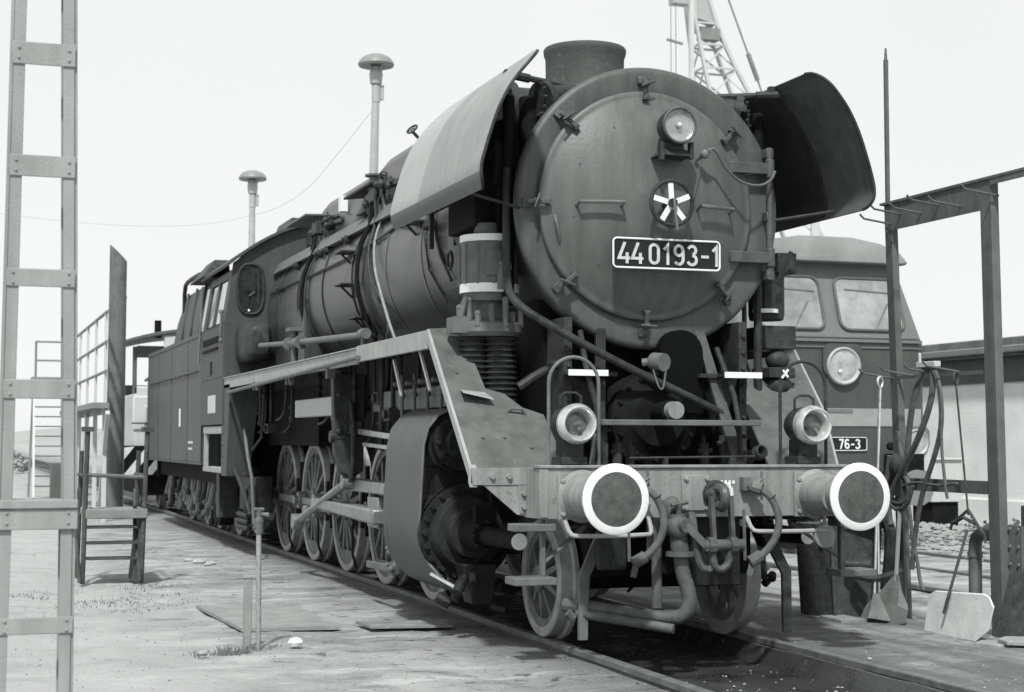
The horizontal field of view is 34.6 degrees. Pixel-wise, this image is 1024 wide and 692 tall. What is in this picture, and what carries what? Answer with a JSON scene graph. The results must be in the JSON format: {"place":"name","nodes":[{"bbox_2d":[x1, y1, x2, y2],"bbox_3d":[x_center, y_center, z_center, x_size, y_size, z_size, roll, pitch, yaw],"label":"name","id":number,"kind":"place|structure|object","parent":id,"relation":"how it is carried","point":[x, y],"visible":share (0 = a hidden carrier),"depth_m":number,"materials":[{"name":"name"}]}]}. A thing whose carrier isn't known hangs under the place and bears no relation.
{"place":"outdoors","nodes":[
{"label":"outdoors","id":0,"kind":"place"},
{"bbox_2d":[14,427,101,443],"bbox_3d":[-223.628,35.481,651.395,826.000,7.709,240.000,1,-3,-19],"label":"hills","id":1,"kind":"structure","parent":0,"point":[21,437],"depth_m":575.20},
{"bbox_2d":[0,0,1023,431],"label":"sky","id":2,"kind":"structure","parent":0,"point":[178,100],"materials":[{"name":"white"}]},
{"bbox_2d":[6,444,1023,691],"bbox_3d":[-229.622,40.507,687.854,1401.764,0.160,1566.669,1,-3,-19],"label":"ground","id":3,"kind":"structure","parent":0,"point":[698,656],"depth_m":12.33,"materials":[{"name":"grey concrete"}]},
{"bbox_2d":[13,449,31,472],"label":"bush","id":4,"kind":"object","parent":3,"relation":"on","point":[21,465],"visible":0.51,"depth_m":71.81,"materials":[{"name":"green plant"}]},
{"bbox_2d":[0,0,77,691],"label":"lattice mast","id":5,"kind":"object","parent":3,"relation":"on","point":[27,514],"visible":1,"depth_m":6.43,"materials":[{"name":"grey metal"}]},
{"bbox_2d":[27,341,60,498],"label":"metal stairs","id":6,"kind":"structure","parent":3,"relation":"on","point":[32,430],"depth_m":42.10,"materials":[{"name":"metal"}]},
{"bbox_2d":[49,462,60,498],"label":"dark crate","id":7,"kind":"object","parent":3,"relation":"on","point":[55,479],"visible":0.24,"depth_m":40.26,"materials":[{"name":"grey"}]},
{"bbox_2d":[60,310,109,521],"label":"raised platform","id":8,"kind":"structure","parent":3,"relation":"on","point":[94,409],"depth_m":31.62,"materials":[{"name":"paint"}]},
{"bbox_2d":[74,427,153,583],"bbox_3d":[-4.211,1.652,17.248,0.780,1.601,0.893,1,-3,-19],"label":"step ladder","id":9,"kind":"object","parent":3,"relation":"on","point":[139,516],"visible":0.96,"depth_m":16.93,"materials":[{"name":"metal"}]},
{"bbox_2d":[106,245,126,506],"bbox_3d":[-7.434,0.684,30.880,0.340,5.180,0.320,1,-3,-19],"label":"steel pole","id":10,"kind":"object","parent":3,"relation":"on","point":[116,347],"visible":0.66,"depth_m":30.77,"materials":[{"name":"grey metal"}]},
{"bbox_2d":[122,296,126,506],"bbox_3d":[-7.359,1.149,31.128,0.080,4.180,0.090,1,-3,-19],"label":"white post","id":11,"kind":"object","parent":3,"relation":"on","point":[124,424],"visible":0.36,"depth_m":31.08,"materials":[{"name":"metal"}]},
{"bbox_2d":[11,581,282,657],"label":"grass","id":12,"kind":"structure","parent":3,"relation":"on","point":[230,652],"depth_m":14.24,"materials":[{"name":"grey plant"}]},
{"bbox_2d":[183,558,215,565],"bbox_3d":[-3.683,2.583,19.667,0.269,0.084,0.844,2,-4,-29],"label":"pale rubble","id":13,"kind":"object","parent":3,"relation":"on","point":[204,562],"visible":0.99,"depth_m":19.66,"materials":[{"name":"white stone"}]},
{"bbox_2d":[196,650,207,655],"bbox_3d":[-2.107,2.090,11.193,0.080,0.042,0.060,2,-4,-36],"label":"stone","id":14,"kind":"object","parent":3,"relation":"on","point":[202,653],"visible":1,"depth_m":11.17,"materials":[{"name":"white stone"}]},
{"bbox_2d":[243,576,252,648],"bbox_3d":[-1.877,1.902,11.673,0.065,0.530,0.060,1,-3,-19],"label":"short post","id":15,"kind":"object","parent":3,"relation":"on","point":[247,612],"visible":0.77,"depth_m":11.65,"materials":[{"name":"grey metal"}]},
{"bbox_2d":[239,170,266,246],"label":"lamp post","id":16,"kind":"object","parent":3,"relation":"on","point":[252,178],"visible":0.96,"depth_m":43.90,"materials":[{"name":"grey metal"}]},
{"bbox_2d":[253,507,263,649],"bbox_3d":[-1.804,1.657,11.669,0.078,1.019,0.065,1,-3,-19],"label":"standpipe","id":17,"kind":"object","parent":3,"relation":"on","point":[258,524],"visible":0.95,"depth_m":11.66,"materials":[{"name":"grey metal"}]},
{"bbox_2d":[196,604,339,631],"bbox_3d":[-2.063,2.246,13.658,0.830,0.030,2.050,1,-3,-19],"label":"ground plate","id":18,"kind":"object","parent":3,"relation":"on","point":[283,617],"visible":0.93,"depth_m":13.46,"materials":[{"name":"grey metal"}]},
{"bbox_2d":[288,637,302,647],"bbox_3d":[-1.528,2.089,11.601,0.107,0.075,0.089,1,-3,-19],"label":"white stone","id":19,"kind":"object","parent":3,"relation":"on","point":[295,642],"visible":1,"depth_m":11.57,"materials":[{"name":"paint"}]},
{"bbox_2d":[28,464,713,691],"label":"track rail","id":20,"kind":"object","parent":3,"relation":"on","point":[651,677],"visible":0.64,"depth_m":12.85,"materials":[{"name":"metal"}]},
{"bbox_2d":[106,320,176,508],"bbox_3d":[-7.341,1.588,36.662,3.277,3.883,7.030,1,-3,-19],"label":"shunting locomotive","id":21,"kind":"object","parent":20,"relation":"on","point":[136,407],"visible":0.24,"depth_m":33.23,"materials":[{"name":"paint"}]},
{"bbox_2d":[148,260,276,536],"bbox_3d":[-4.123,0.963,27.151,3.030,4.075,7.050,1,-3,-19],"label":"tender","id":22,"kind":"object","parent":20,"relation":"on","point":[176,447],"visible":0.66,"depth_m":25.87,"materials":[{"name":"paint"}]},
{"bbox_2d":[197,40,889,640],"bbox_3d":[-0.804,0.122,17.426,3.120,4.643,14.262,1,-3,-19],"label":"steam locomotive","id":23,"kind":"object","parent":20,"relation":"on","point":[465,346],"visible":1,"depth_m":12.13,"materials":[{"name":"paint"}]},
{"bbox_2d":[358,53,393,172],"bbox_3d":[-2.808,-1.292,33.622,0.750,9.462,0.750,1,-3,-19],"label":"lamp post","id":24,"kind":"object","parent":3,"relation":"on","point":[376,64],"visible":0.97,"depth_m":33.74,"materials":[{"name":"grey metal"}]},
{"bbox_2d":[21,112,370,225],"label":"overhead cable","id":25,"kind":"object","parent":24,"relation":"attached to","point":[232,219],"visible":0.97,"depth_m":42.15,"materials":[{"name":"grey metal"}]},
{"bbox_2d":[355,620,452,628],"bbox_3d":[-0.851,2.188,12.936,0.730,0.018,0.390,1,-3,-10],"label":"ground plate","id":26,"kind":"object","parent":3,"relation":"on","point":[404,624],"visible":1,"depth_m":12.84,"materials":[{"name":"grey metal"}]},
{"bbox_2d":[19,455,991,691],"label":"track rail","id":27,"kind":"object","parent":3,"relation":"on","point":[942,684],"depth_m":10.93,"materials":[{"name":"metal"}]},
{"bbox_2d":[8,520,1020,691],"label":"gravel","id":28,"kind":"structure","parent":3,"relation":"on","point":[952,535],"depth_m":21.28,"materials":[{"name":"grey gravel"}]},
{"bbox_2d":[89,457,990,579],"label":"siding rail","id":29,"kind":"object","parent":3,"relation":"on","point":[792,551],"depth_m":18.53,"materials":[{"name":"metal"}]},
{"bbox_2d":[90,455,989,562],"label":"siding rail","id":30,"kind":"object","parent":3,"relation":"on","point":[944,555],"depth_m":20.96,"materials":[{"name":"metal"}]},
{"bbox_2d":[436,611,909,691],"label":"rail clips","id":31,"kind":"object","parent":3,"relation":"on","point":[805,663],"visible":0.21,"depth_m":11.13,"materials":[{"name":"metal"}]},
{"bbox_2d":[727,235,933,525],"bbox_3d":[1.743,0.656,29.965,2.912,5.033,17.630,1,-3,-19],"label":"diesel locomotive","id":32,"kind":"object","parent":3,"relation":"on","point":[835,302],"visible":0.1,"depth_m":22.39,"materials":[{"name":"grey metal"}]},
{"bbox_2d":[820,615,864,622],"bbox_3d":[2.650,2.194,13.200,0.220,0.040,0.350,1,-3,-19],"label":"timber piece","id":33,"kind":"object","parent":3,"relation":"on","point":[843,619],"visible":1,"depth_m":13.09,"materials":[{"name":"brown wood"}]},
{"bbox_2d":[795,514,902,616],"bbox_3d":[2.777,1.786,13.578,0.667,0.940,0.798,1,-3,-19],"label":"trough box","id":34,"kind":"object","parent":3,"relation":"on","point":[821,592],"visible":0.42,"depth_m":13.46,"materials":[{"name":"metal"}]},
{"bbox_2d":[766,561,990,597],"bbox_3d":[3.631,2.508,17.456,0.130,0.156,7.300,1,-3,-19],"label":"spare rail","id":35,"kind":"object","parent":3,"relation":"on","point":[929,589],"depth_m":16.21,"materials":[{"name":"metal"}]},
{"bbox_2d":[860,450,907,624],"bbox_3d":[3.062,1.523,13.138,0.423,1.394,0.479,1,-3,-19],"label":"ash shovel","id":36,"kind":"object","parent":3,"relation":"on","point":[891,595],"visible":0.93,"depth_m":13.10,"materials":[{"name":"grey metal"}]},
{"bbox_2d":[858,48,1023,633],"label":"tool rack","id":37,"kind":"object","parent":3,"relation":"on","point":[981,195],"visible":0.88,"depth_m":12.51,"materials":[{"name":"metal"}]},
{"bbox_2d":[877,417,879,592],"bbox_3d":[2.982,1.359,13.389,0.024,1.572,0.190,-1,-3,17],"label":"fire iron","id":38,"kind":"object","parent":37,"relation":"hanging from","point":[878,560],"visible":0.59,"depth_m":13.33,"materials":[{"name":"metal"}]},
{"bbox_2d":[867,376,890,620],"bbox_3d":[2.941,1.210,13.273,0.188,1.955,0.470,0,-3,8],"label":"fire iron","id":39,"kind":"object","parent":37,"relation":"hanging from","point":[877,610],"visible":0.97,"depth_m":13.23,"materials":[{"name":"metal"}]},
{"bbox_2d":[889,452,908,495],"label":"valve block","id":40,"kind":"structure","parent":37,"relation":"attached to","point":[896,460],"depth_m":13.29,"materials":[{"name":"metal"}]},
{"bbox_2d":[884,455,914,511],"bbox_3d":[3.141,1.115,13.330,0.054,0.460,0.424,1,-3,-19],"label":"hose","id":41,"kind":"object","parent":37,"relation":"hanging from","point":[904,503],"visible":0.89,"depth_m":13.25,"materials":[{"name":"rubber"}]},
{"bbox_2d":[886,367,935,524],"bbox_3d":[3.179,0.804,13.153,0.079,1.282,0.668,2,-4,-23],"label":"hose","id":42,"kind":"object","parent":37,"relation":"hanging from","point":[909,451],"visible":0.9,"depth_m":13.09,"materials":[{"name":"rubber"}]},
{"bbox_2d":[896,431,925,591],"bbox_3d":[3.194,1.316,13.178,0.030,1.274,0.385,1,-3,-19],"label":"hose","id":43,"kind":"object","parent":37,"relation":"hanging from","point":[922,587],"visible":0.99,"depth_m":13.15,"materials":[{"name":"rubber"}]},
{"bbox_2d":[909,367,943,569],"bbox_3d":[3.266,0.963,12.956,0.062,1.621,0.500,1,-3,-19],"label":"hose","id":44,"kind":"object","parent":37,"relation":"hanging from","point":[921,499],"visible":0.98,"depth_m":12.94,"materials":[{"name":"rubber"}]},
{"bbox_2d":[916,353,940,367],"bbox_3d":[3.280,0.109,12.967,0.060,0.120,0.260,1,-3,-19],"label":"hose clamp","id":45,"kind":"object","parent":37,"relation":"on","point":[919,364],"visible":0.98,"depth_m":12.95,"materials":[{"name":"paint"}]},
{"bbox_2d":[902,481,957,486],"bbox_3d":[3.262,1.098,12.927,0.022,0.082,0.824,1,-3,-19],"label":"hose","id":46,"kind":"object","parent":37,"relation":"hanging from","point":[932,484],"visible":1,"depth_m":12.85,"materials":[{"name":"rubber"}]},
{"bbox_2d":[934,369,948,498],"bbox_3d":[3.314,0.671,12.804,0.034,1.026,0.296,1,-3,-13],"label":"hose","id":47,"kind":"object","parent":37,"relation":"hanging from","point":[941,434],"visible":0.95,"depth_m":12.73,"materials":[{"name":"rubber"}]},
{"bbox_2d":[949,372,986,542],"bbox_3d":[3.427,0.838,12.499,0.117,1.294,0.460,1,-3,-19],"label":"fire iron","id":48,"kind":"object","parent":37,"relation":"hanging from","point":[960,517],"visible":1,"depth_m":12.53,"materials":[{"name":"metal"}]},
{"bbox_2d":[892,335,1023,525],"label":"flat roofed building","id":49,"kind":"structure","parent":3,"relation":"on","point":[964,356],"depth_m":28.54,"materials":[{"name":"paint"}]},
{"bbox_2d":[924,590,993,640],"bbox_3d":[3.293,1.988,12.135,0.046,0.370,0.859,1,-3,-19],"label":"metal sheet","id":50,"kind":"object","parent":3,"relation":"on","point":[966,615],"visible":0.81,"depth_m":12.10,"materials":[{"name":"grey metal"}]},
{"bbox_2d":[942,530,967,613],"bbox_3d":[3.324,1.687,12.284,0.258,0.618,0.063,2,-4,-26],"label":"handle","id":51,"kind":"object","parent":50,"relation":"on","point":[955,572],"visible":1,"depth_m":12.25,"materials":[{"name":"metal"}]},
{"bbox_2d":[967,527,988,593],"bbox_3d":[3.659,1.797,12.549,0.121,0.822,0.636,1,-3,-12],"label":"bent pipe","id":52,"kind":"object","parent":3,"relation":"on","point":[975,552],"visible":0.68,"depth_m":12.76,"materials":[{"name":"grey metal"}]},
{"bbox_2d":[942,517,1019,540],"bbox_3d":[7.290,2.656,23.821,2.510,0.372,2.528,-2,-4,38],"label":"bush","id":53,"kind":"object","parent":3,"relation":"on","point":[987,524],"visible":0.07,"depth_m":24.20,"materials":[{"name":"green plant"}]},
{"bbox_2d":[975,639,1014,647],"bbox_3d":[3.463,2.113,11.669,0.341,0.030,0.302,3,-4,-39],"label":"broken slab","id":54,"kind":"object","parent":3,"relation":"on","point":[991,643],"depth_m":11.58,"materials":[{"name":"concrete"}]},
{"bbox_2d":[992,505,1023,637],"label":"column block","id":55,"kind":"structure","parent":3,"relation":"on","point":[1010,620],"depth_m":12.08,"materials":[{"name":"concrete"}]},
{"bbox_2d":[998,636,1023,645],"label":"broken slab","id":56,"kind":"object","parent":3,"relation":"on","point":[1012,640],"depth_m":11.50,"materials":[{"name":"concrete"}]},
{"bbox_2d":[666,0,823,236],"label":"lattice crane","id":57,"kind":"object","parent":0,"point":[696,12],"visible":0.32,"depth_m":77.69,"materials":[{"name":"paint"}]},
{"bbox_2d":[913,457,964,528],"bbox_3d":[7.197,2.495,27.976,0.680,1.190,0.780,1,-3,-19],"label":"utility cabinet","id":58,"kind":"object","parent":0,"point":[939,508],"visible":0.56,"depth_m":27.68,"materials":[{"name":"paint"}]}
]}

